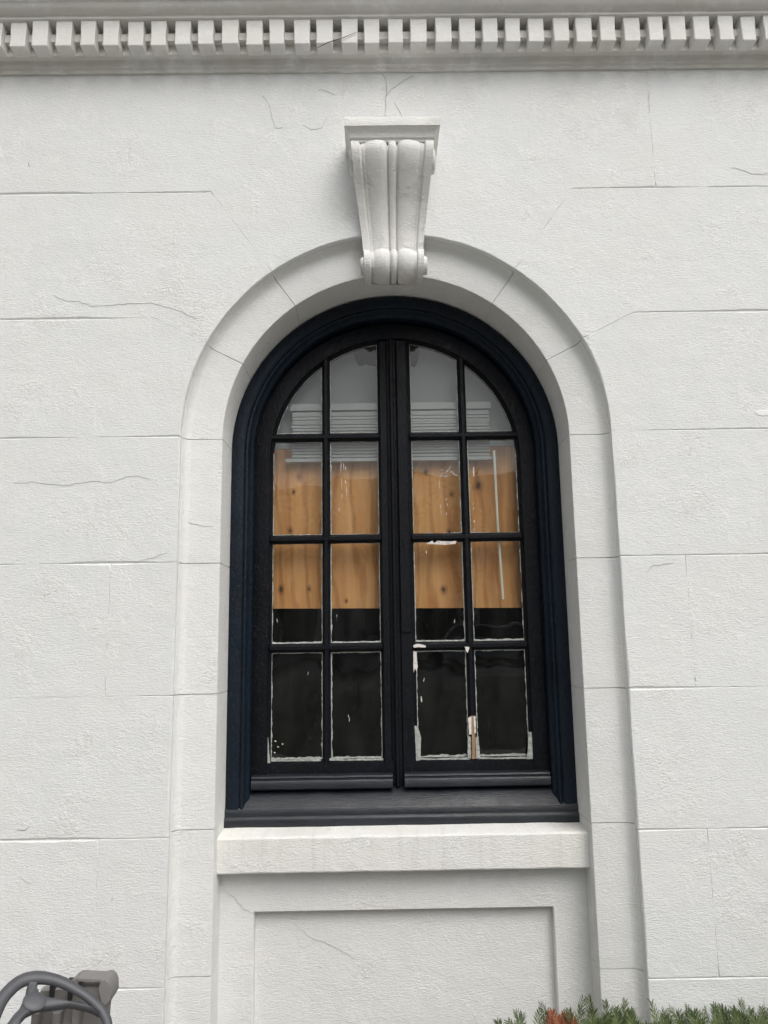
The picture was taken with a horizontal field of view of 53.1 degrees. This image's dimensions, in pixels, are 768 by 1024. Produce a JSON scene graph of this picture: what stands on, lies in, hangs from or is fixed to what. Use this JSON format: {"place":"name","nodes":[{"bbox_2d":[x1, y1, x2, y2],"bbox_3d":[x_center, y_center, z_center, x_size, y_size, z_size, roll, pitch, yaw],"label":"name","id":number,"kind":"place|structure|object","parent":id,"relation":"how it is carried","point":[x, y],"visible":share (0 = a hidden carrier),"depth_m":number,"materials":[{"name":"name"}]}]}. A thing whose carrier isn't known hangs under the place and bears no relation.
{"place":"outdoors","nodes":[
{"label":"outdoors","id":0,"kind":"place"},
{"bbox_2d":[0,970,118,1023],"bbox_3d":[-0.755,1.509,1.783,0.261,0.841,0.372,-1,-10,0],"label":"bench","id":1,"kind":"object","parent":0,"point":[84,997],"visible":1,"depth_m":1.83,"materials":[{"name":"grey metal"}]},
{"bbox_2d":[271,346,527,780],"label":"dark room walls","id":2,"kind":"structure","parent":0,"point":[356,698],"depth_m":6.64,"materials":[{"name":"paint"}]},
{"bbox_2d":[492,993,767,1023],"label":"yew hedge","id":3,"kind":"object","parent":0,"point":[738,1017],"visible":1,"depth_m":2.61,"materials":[{"name":"green plant"}]},
{"label":"ground","id":4,"kind":"structure","parent":0,"visible":0},
{"bbox_2d":[0,69,767,1023],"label":"masonry wall","id":5,"kind":"structure","parent":4,"relation":"on","point":[180,255],"depth_m":3.25,"materials":[{"name":"white paint"}]},
{"bbox_2d":[0,0,767,75],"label":"cornice","id":6,"kind":"structure","parent":5,"relation":"on","point":[89,37],"depth_m":3.51,"materials":[{"name":"paint"}]},
{"bbox_2d":[318,32,355,47],"bbox_3d":[-0.211,-2.134,3.474,0.177,0.079,0.008,-1,-10,0],"label":"twig","id":7,"kind":"object","parent":6,"relation":"attached to","point":[334,40],"visible":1,"depth_m":3.47,"materials":[{"name":"plant"}]},
{"bbox_2d":[344,116,439,285],"bbox_3d":[0.039,-1.355,3.378,0.416,0.690,0.215,-1,-10,0],"label":"keystone bracket","id":8,"kind":"object","parent":5,"relation":"attached to","point":[392,164],"visible":1,"depth_m":3.35,"materials":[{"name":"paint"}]},
{"bbox_2d":[275,348,513,449],"bbox_3d":[0.046,-0.602,3.794,1.900,0.590,0.012,-1,-10,0],"label":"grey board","id":9,"kind":"object","parent":5,"relation":"attached to","point":[433,376],"visible":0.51,"depth_m":3.79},
{"bbox_2d":[273,447,521,608],"bbox_3d":[0.056,0.077,3.678,1.900,0.782,0.018,-1,-10,0],"label":"plywood board","id":10,"kind":"object","parent":5,"relation":"attached to","point":[297,576],"depth_m":3.67,"materials":[{"name":"brown wood"}]},
{"bbox_2d":[224,296,579,827],"bbox_3d":[0.059,0.162,3.548,1.515,2.408,0.160,-1,-10,0],"label":"arched window","id":11,"kind":"structure","parent":5,"relation":"attached to","point":[536,783],"depth_m":3.50,"materials":[{"name":"blue paint"}]},
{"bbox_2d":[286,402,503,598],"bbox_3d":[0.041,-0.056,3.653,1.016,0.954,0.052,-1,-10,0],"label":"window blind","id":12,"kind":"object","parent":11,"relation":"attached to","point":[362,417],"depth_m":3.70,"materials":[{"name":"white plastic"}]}
]}

